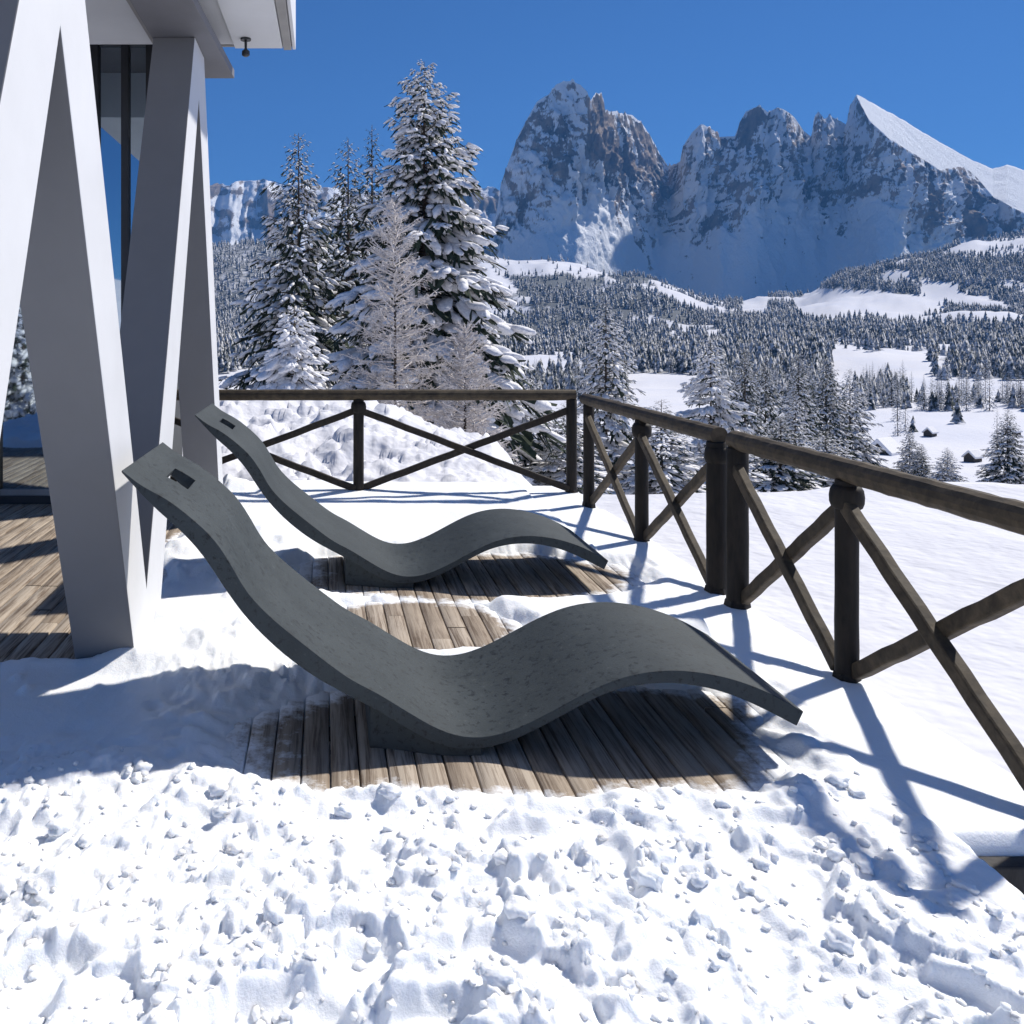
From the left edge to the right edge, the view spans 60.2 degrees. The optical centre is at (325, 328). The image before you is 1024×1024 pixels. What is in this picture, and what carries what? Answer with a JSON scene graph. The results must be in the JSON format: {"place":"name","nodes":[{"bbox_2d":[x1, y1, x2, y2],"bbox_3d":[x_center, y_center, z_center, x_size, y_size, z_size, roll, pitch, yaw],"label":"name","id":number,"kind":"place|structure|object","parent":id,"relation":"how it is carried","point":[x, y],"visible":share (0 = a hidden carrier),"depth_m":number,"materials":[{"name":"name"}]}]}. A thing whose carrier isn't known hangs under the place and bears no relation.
{"place":"outdoors","nodes":[
{"label":"outdoors","id":0,"kind":"place"},
{"bbox_2d":[210,179,499,256],"bbox_3d":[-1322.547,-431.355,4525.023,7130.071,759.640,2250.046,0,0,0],"label":"mountains","id":1,"kind":"structure","parent":0,"point":[239,209],"depth_m":4459.11,"materials":[{"name":"white snow"}]},
{"bbox_2d":[182,235,1023,775],"bbox_3d":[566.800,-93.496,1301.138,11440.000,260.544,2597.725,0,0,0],"label":"hills","id":2,"kind":"structure","parent":0,"point":[948,563],"depth_m":8.28,"materials":[{"name":"white snow"}]},
{"bbox_2d":[31,563,482,775],"bbox_3d":[-1.260,1.567,2.165,6.680,0.266,10.330,0,0,0],"label":"terrace base","id":3,"kind":"object","parent":2,"relation":"on","point":[329,727],"depth_m":3.01,"materials":[{"name":"brown wood"}]},
{"bbox_2d":[170,389,577,492],"bbox_3d":[0.048,0.982,7.071,4.075,0.957,0.128,0,0,0],"label":"wooden fence","id":4,"kind":"object","parent":3,"relation":"on","point":[358,411],"visible":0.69,"depth_m":7.04,"materials":[{"name":"brown wood"}]},
{"bbox_2d":[0,504,792,797],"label":"deck","id":5,"kind":"structure","parent":3,"relation":"on","point":[645,740],"depth_m":3.07,"materials":[{"name":"brown wood"}]},
{"bbox_2d":[0,0,295,658],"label":"pavilion","id":6,"kind":"structure","parent":5,"relation":"on","point":[108,343],"depth_m":3.46,"materials":[{"name":"white paint"}]},
{"bbox_2d":[0,44,152,503],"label":"window","id":7,"kind":"structure","parent":6,"relation":"in","point":[121,72],"depth_m":6.84,"materials":[{"name":"clear glass"}]},
{"bbox_2d":[240,37,250,56],"bbox_3d":[-0.528,-1.851,5.620,0.070,0.117,0.068,0,0,0],"label":"eave lamp","id":8,"kind":"object","parent":6,"relation":"attached to","point":[245,51],"visible":1,"depth_m":5.61,"materials":[{"name":"black metal"}]},
{"bbox_2d":[195,403,607,588],"bbox_3d":[0.406,0.934,4.940,2.225,0.941,0.700,0,0,0],"label":"sun lounger","id":9,"kind":"object","parent":5,"relation":"on","point":[370,560],"visible":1,"depth_m":4.75,"materials":[{"name":"stone"}]},
{"bbox_2d":[122,442,802,755],"bbox_3d":[0.445,0.934,3.133,2.225,0.941,0.700,0,0,0],"label":"sun lounger","id":10,"kind":"object","parent":5,"relation":"on","point":[535,674],"visible":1,"depth_m":2.97,"materials":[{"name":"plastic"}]},
{"bbox_2d":[0,474,1023,1023],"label":"terrace snow","id":11,"kind":"structure","parent":3,"relation":"on","point":[162,860],"depth_m":2.15,"materials":[{"name":"white snow"}]},
{"bbox_2d":[579,393,727,594],"bbox_3d":[2.020,0.982,5.504,0.122,0.956,2.312,0,0,0],"label":"wooden fence","id":12,"kind":"object","parent":3,"relation":"on","point":[711,472],"visible":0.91,"depth_m":5.08,"materials":[{"name":"brown wood"}]},
{"bbox_2d":[724,431,1023,790],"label":"wooden fence","id":13,"kind":"object","parent":3,"relation":"on","point":[842,515],"visible":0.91,"depth_m":3.25,"materials":[{"name":"brown wood"}]},
{"bbox_2d":[250,306,330,389],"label":"fir tree","id":14,"kind":"object","parent":2,"relation":"on","point":[278,369],"visible":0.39,"depth_m":26.71,"materials":[{"name":"white plant"}]},
{"bbox_2d":[218,133,363,389],"bbox_3d":[-1.343,0.913,45.721,10.618,22.995,11.887,0,0,39],"label":"spruce tree","id":15,"kind":"object","parent":2,"relation":"on","point":[285,271],"visible":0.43,"depth_m":45.44,"materials":[{"name":"green plant"}]},
{"bbox_2d":[290,140,383,382],"bbox_3d":[0.831,1.229,49.639,12.378,24.786,12.953,0,0,8],"label":"spruce tree","id":16,"kind":"object","parent":2,"relation":"on","point":[348,263],"visible":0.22,"depth_m":49.72,"materials":[{"name":"green plant"}]},
{"bbox_2d":[332,128,392,344],"bbox_3d":[2.749,0.734,52.793,11.396,26.802,11.148,0,0,41],"label":"spruce tree","id":17,"kind":"object","parent":2,"relation":"on","point":[372,193],"visible":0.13,"depth_m":52.96,"materials":[{"name":"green plant"}]},
{"bbox_2d":[317,198,470,427],"bbox_3d":[2.825,0.978,33.017,6.168,12.024,7.001,0,0,-24],"label":"larch tree","id":18,"kind":"object","parent":2,"relation":"on","point":[394,355],"visible":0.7,"depth_m":32.85,"materials":[{"name":"white plant"}]},
{"bbox_2d":[321,59,579,485],"bbox_3d":[4.784,1.069,39.624,14.458,27.179,15.947,0,0,33],"label":"spruce tree","id":19,"kind":"object","parent":2,"relation":"on","point":[451,242],"visible":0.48,"depth_m":38.34,"materials":[{"name":"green plant"}]},
{"bbox_2d":[415,321,522,466],"bbox_3d":[5.050,3.283,31.078,4.271,7.089,4.756,0,0,0],"label":"larch tree","id":20,"kind":"object","parent":2,"relation":"on","point":[466,382],"visible":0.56,"depth_m":30.84,"materials":[{"name":"white plant"}]},
{"bbox_2d":[513,376,564,482],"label":"fir tree","id":21,"kind":"object","parent":2,"relation":"on","point":[525,461],"visible":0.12,"depth_m":43.40,"materials":[{"name":"green plant"}]},
{"bbox_2d":[522,402,620,494],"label":"fir tree","id":22,"kind":"object","parent":2,"relation":"on","point":[551,466],"visible":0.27,"depth_m":39.52,"materials":[{"name":"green plant"}]},
{"bbox_2d":[557,299,654,494],"bbox_3d":[20.567,7.249,62.408,9.354,18.827,9.988,0,0,-41],"label":"fir tree","id":23,"kind":"object","parent":2,"relation":"on","point":[620,434],"visible":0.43,"depth_m":61.21,"materials":[{"name":"green plant"}]},
{"bbox_2d":[212,227,1023,431],"bbox_3d":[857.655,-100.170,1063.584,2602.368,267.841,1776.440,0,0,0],"label":"forest","id":24,"kind":"object","parent":2,"relation":"on","point":[982,337],"visible":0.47,"depth_m":920.45,"materials":[{"name":"plant"}]},
{"bbox_2d":[607,399,705,494],"bbox_3d":[21.678,9.481,55.673,9.267,9.725,9.895,0,0,-25],"label":"fir tree","id":25,"kind":"object","parent":2,"relation":"on","point":[675,476],"visible":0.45,"depth_m":55.17,"materials":[{"name":"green plant"}]},
{"bbox_2d":[664,349,673,373],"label":"valley spruce","id":26,"kind":"object","parent":2,"relation":"on","point":[669,366],"visible":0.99,"depth_m":502.87,"materials":[{"name":"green plant"}]},
{"bbox_2d":[659,338,771,482],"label":"fir tree","id":27,"kind":"object","parent":2,"relation":"on","point":[719,412],"visible":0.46,"depth_m":71.27,"materials":[{"name":"white plant"}]},
{"bbox_2d":[686,426,770,491],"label":"fir tree","id":28,"kind":"object","parent":2,"relation":"on","point":[760,477],"visible":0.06,"depth_m":59.06,"materials":[{"name":"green plant"}]},
{"bbox_2d":[730,343,778,478],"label":"spruce tree","id":29,"kind":"object","parent":2,"relation":"on","point":[751,400],"visible":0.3,"depth_m":91.42,"materials":[{"name":"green plant"}]},
{"bbox_2d":[749,357,790,484],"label":"spruce tree","id":30,"kind":"object","parent":2,"relation":"on","point":[771,415],"visible":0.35,"depth_m":95.56,"materials":[{"name":"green plant"}]},
{"bbox_2d":[777,379,785,404],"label":"valley spruce","id":31,"kind":"object","parent":2,"relation":"on","point":[782,392],"visible":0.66,"depth_m":285.21,"materials":[{"name":"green plant"}]},
{"bbox_2d":[749,416,827,491],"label":"spruce tree","id":32,"kind":"object","parent":2,"relation":"on","point":[784,482],"visible":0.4,"depth_m":64.89,"materials":[{"name":"white plant"}]},
{"bbox_2d":[767,350,831,450],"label":"spruce tree","id":33,"kind":"object","parent":2,"relation":"on","point":[812,415],"visible":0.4,"depth_m":111.46,"materials":[{"name":"white plant"}]},
{"bbox_2d":[781,391,821,483],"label":"fir tree","id":34,"kind":"object","parent":2,"relation":"on","point":[792,416],"visible":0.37,"depth_m":99.58,"materials":[{"name":"white plant"}]},
{"bbox_2d":[792,431,851,487],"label":"fir tree","id":35,"kind":"object","parent":2,"relation":"on","point":[829,482],"visible":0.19,"depth_m":73.60,"materials":[{"name":"white plant"}]},
{"bbox_2d":[804,357,865,461],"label":"spruce tree","id":36,"kind":"object","parent":2,"relation":"on","point":[830,421],"visible":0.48,"depth_m":116.91,"materials":[{"name":"white plant"}]},
{"bbox_2d":[829,369,888,467],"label":"fir tree","id":37,"kind":"object","parent":2,"relation":"on","point":[864,446],"visible":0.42,"depth_m":120.75,"materials":[{"name":"white plant"}]},
{"bbox_2d":[860,366,867,396],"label":"valley spruce","id":38,"kind":"object","parent":2,"relation":"on","point":[863,376],"visible":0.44,"depth_m":331.36,"materials":[{"name":"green plant"}]},
{"bbox_2d":[866,372,871,399],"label":"valley spruce","id":39,"kind":"object","parent":2,"relation":"on","point":[868,386],"visible":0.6,"depth_m":312.75,"materials":[{"name":"grey plant"}]},
{"bbox_2d":[864,381,877,407],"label":"valley spruce","id":40,"kind":"object","parent":2,"relation":"on","point":[872,393],"visible":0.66,"depth_m":281.59,"materials":[{"name":"grey plant"}]},
{"bbox_2d":[877,381,890,407],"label":"valley spruce","id":41,"kind":"object","parent":2,"relation":"on","point":[881,401],"visible":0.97,"depth_m":281.11,"materials":[{"name":"grey plant"}]},
{"bbox_2d":[868,436,903,455],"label":"hay hut","id":42,"kind":"object","parent":2,"relation":"on","point":[890,444],"visible":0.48,"depth_m":184.43,"materials":[{"name":"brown wood"}]},
{"bbox_2d":[882,369,897,406],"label":"valley spruce","id":43,"kind":"object","parent":2,"relation":"on","point":[891,400],"visible":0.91,"depth_m":284.13,"materials":[{"name":"grey plant"}]},
{"bbox_2d":[890,391,904,420],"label":"valley spruce","id":44,"kind":"object","parent":2,"relation":"on","point":[897,409],"visible":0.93,"depth_m":248.58,"materials":[{"name":"white plant"}]},
{"bbox_2d":[891,405,903,435],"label":"valley spruce","id":45,"kind":"object","parent":2,"relation":"on","point":[898,433],"visible":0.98,"depth_m":219.57,"materials":[{"name":"white plant"}]},
{"bbox_2d":[894,374,901,394],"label":"valley spruce","id":46,"kind":"object","parent":2,"relation":"on","point":[897,383],"visible":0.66,"depth_m":302.43,"materials":[{"name":"grey plant"}]},
{"bbox_2d":[899,403,910,430],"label":"valley spruce","id":47,"kind":"object","parent":2,"relation":"on","point":[905,426],"visible":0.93,"depth_m":226.24,"materials":[{"name":"white plant"}]},
{"bbox_2d":[899,371,910,402],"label":"valley spruce","id":48,"kind":"object","parent":2,"relation":"on","point":[903,388],"visible":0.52,"depth_m":291.63,"materials":[{"name":"grey plant"}]},
{"bbox_2d":[891,427,929,472],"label":"fir tree","id":49,"kind":"object","parent":2,"relation":"on","point":[905,466],"visible":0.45,"depth_m":117.84,"materials":[{"name":"white plant"}]},
{"bbox_2d":[906,374,915,402],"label":"valley spruce","id":50,"kind":"object","parent":2,"relation":"on","point":[911,390],"visible":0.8,"depth_m":303.32,"materials":[{"name":"white plant"}]},
{"bbox_2d":[903,444,936,477],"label":"spruce tree","id":51,"kind":"object","parent":2,"relation":"on","point":[922,465],"visible":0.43,"depth_m":111.77,"materials":[{"name":"white plant"}]},
{"bbox_2d":[914,375,930,408],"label":"valley spruce","id":52,"kind":"object","parent":2,"relation":"on","point":[926,406],"visible":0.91,"depth_m":276.80,"materials":[{"name":"grey plant"}]},
{"bbox_2d":[916,379,928,410],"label":"valley spruce","id":53,"kind":"object","parent":2,"relation":"on","point":[924,401],"visible":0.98,"depth_m":274.10,"materials":[{"name":"grey plant"}]},
{"bbox_2d":[922,427,938,436],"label":"hay hut","id":54,"kind":"object","parent":2,"relation":"on","point":[929,431],"visible":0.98,"depth_m":216.41,"materials":[{"name":"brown wood"}]},
{"bbox_2d":[926,376,935,402],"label":"valley spruce","id":55,"kind":"object","parent":2,"relation":"on","point":[930,387],"visible":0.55,"depth_m":287.21,"materials":[{"name":"grey plant"}]},
{"bbox_2d":[928,374,944,406],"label":"valley spruce","id":56,"kind":"object","parent":2,"relation":"on","point":[937,389],"visible":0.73,"depth_m":275.95,"materials":[{"name":"grey plant"}]},
{"bbox_2d":[937,390,944,410],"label":"valley spruce","id":57,"kind":"object","parent":2,"relation":"on","point":[939,408],"visible":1,"depth_m":272.35,"materials":[{"name":"grey plant"}]},
{"bbox_2d":[935,376,947,409],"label":"valley spruce","id":58,"kind":"object","parent":2,"relation":"on","point":[941,394],"visible":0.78,"depth_m":276.47,"materials":[{"name":"grey plant"}]},
{"bbox_2d":[941,358,953,379],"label":"valley spruce","id":59,"kind":"object","parent":2,"relation":"on","point":[947,369],"visible":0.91,"depth_m":482.34,"materials":[{"name":"grey plant"}]},
{"bbox_2d":[928,447,968,481],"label":"fir tree","id":60,"kind":"object","parent":2,"relation":"on","point":[948,476],"visible":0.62,"depth_m":107.59,"materials":[{"name":"white plant"}]},
{"bbox_2d":[953,373,967,407],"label":"valley spruce","id":61,"kind":"object","parent":2,"relation":"on","point":[959,400],"visible":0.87,"depth_m":283.94,"materials":[{"name":"grey plant"}]},
{"bbox_2d":[957,372,969,402],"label":"valley spruce","id":62,"kind":"object","parent":2,"relation":"on","point":[961,386],"visible":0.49,"depth_m":301.61,"materials":[{"name":"grey plant"}]},
{"bbox_2d":[959,376,968,403],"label":"valley spruce","id":63,"kind":"object","parent":2,"relation":"on","point":[963,387],"visible":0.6,"depth_m":297.78,"materials":[{"name":"grey plant"}]},
{"bbox_2d":[959,379,972,410],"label":"valley spruce","id":64,"kind":"object","parent":2,"relation":"on","point":[966,409],"visible":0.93,"depth_m":272.95,"materials":[{"name":"grey plant"}]},
{"bbox_2d":[958,373,973,404],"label":"valley spruce","id":65,"kind":"object","parent":2,"relation":"on","point":[966,377],"visible":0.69,"depth_m":292.72,"materials":[{"name":"grey plant"}]},
{"bbox_2d":[961,449,983,462],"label":"hay hut","id":66,"kind":"object","parent":2,"relation":"on","point":[973,456],"visible":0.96,"depth_m":173.37,"materials":[{"name":"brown wood"}]},
{"bbox_2d":[970,374,985,403],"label":"valley spruce","id":67,"kind":"object","parent":2,"relation":"on","point":[976,387],"visible":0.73,"depth_m":298.11,"materials":[{"name":"grey plant"}]},
{"bbox_2d":[971,376,985,406],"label":"valley spruce","id":68,"kind":"object","parent":2,"relation":"on","point":[978,394],"visible":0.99,"depth_m":282.58,"materials":[{"name":"grey plant"}]},
{"bbox_2d":[979,371,992,403],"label":"valley spruce","id":69,"kind":"object","parent":2,"relation":"on","point":[985,389],"visible":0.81,"depth_m":297.96,"materials":[{"name":"plant"}]},
{"bbox_2d":[980,354,992,378],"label":"valley spruce","id":70,"kind":"object","parent":2,"relation":"on","point":[985,373],"visible":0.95,"depth_m":479.20,"materials":[{"name":"grey plant"}]},
{"bbox_2d":[982,374,996,410],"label":"valley spruce","id":71,"kind":"object","parent":2,"relation":"on","point":[989,395],"visible":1,"depth_m":273.18,"materials":[{"name":"grey plant"}]},
{"bbox_2d":[987,409,1002,451],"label":"valley spruce","id":72,"kind":"object","parent":2,"relation":"on","point":[994,437],"visible":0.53,"depth_m":184.14,"materials":[{"name":"grey plant"}]},
{"bbox_2d":[974,408,1023,483],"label":"spruce tree","id":73,"kind":"object","parent":2,"relation":"on","point":[1013,472],"visible":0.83,"depth_m":111.49,"materials":[{"name":"white plant"}]},
{"bbox_2d":[995,373,1005,401],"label":"valley spruce","id":74,"kind":"object","parent":2,"relation":"on","point":[1002,388],"visible":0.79,"depth_m":306.55,"materials":[{"name":"grey plant"}]},
{"bbox_2d":[978,856,1023,894],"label":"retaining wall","id":75,"kind":"structure","parent":2,"relation":"on","point":[1010,869],"depth_m":2.23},
{"bbox_2d":[1001,381,1010,403],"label":"valley spruce","id":76,"kind":"object","parent":2,"relation":"on","point":[1006,393],"visible":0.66,"depth_m":298.97,"materials":[{"name":"grey plant"}]},
{"bbox_2d":[1001,373,1018,405],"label":"valley spruce","id":77,"kind":"object","parent":2,"relation":"on","point":[1007,398],"visible":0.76,"depth_m":288.08,"materials":[{"name":"grey plant"}]},
{"bbox_2d":[1005,425,1022,435],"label":"hay hut","id":78,"kind":"object","parent":2,"relation":"on","point":[1020,430],"visible":0.47,"depth_m":217.03,"materials":[{"name":"white wood"}]},
{"bbox_2d":[1014,370,1021,403],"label":"valley spruce","id":79,"kind":"object","parent":2,"relation":"on","point":[1017,385],"visible":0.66,"depth_m":294.59,"materials":[{"name":"grey plant"}]},
{"bbox_2d":[1015,385,1023,407],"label":"valley spruce","id":80,"kind":"object","parent":2,"relation":"on","point":[1020,398],"visible":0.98,"depth_m":280.98,"materials":[{"name":"grey plant"}]},
{"bbox_2d":[205,0,1023,194],"label":"sky","id":81,"kind":"structure","parent":0,"point":[953,70],"materials":[{"name":"blue"}]},
{"bbox_2d":[490,79,1023,300],"bbox_3d":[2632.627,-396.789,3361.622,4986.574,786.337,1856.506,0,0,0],"label":"mountains","id":82,"kind":"structure","parent":0,"point":[762,202],"depth_m":2788.43,"materials":[{"name":"grey stone"}]}
]}

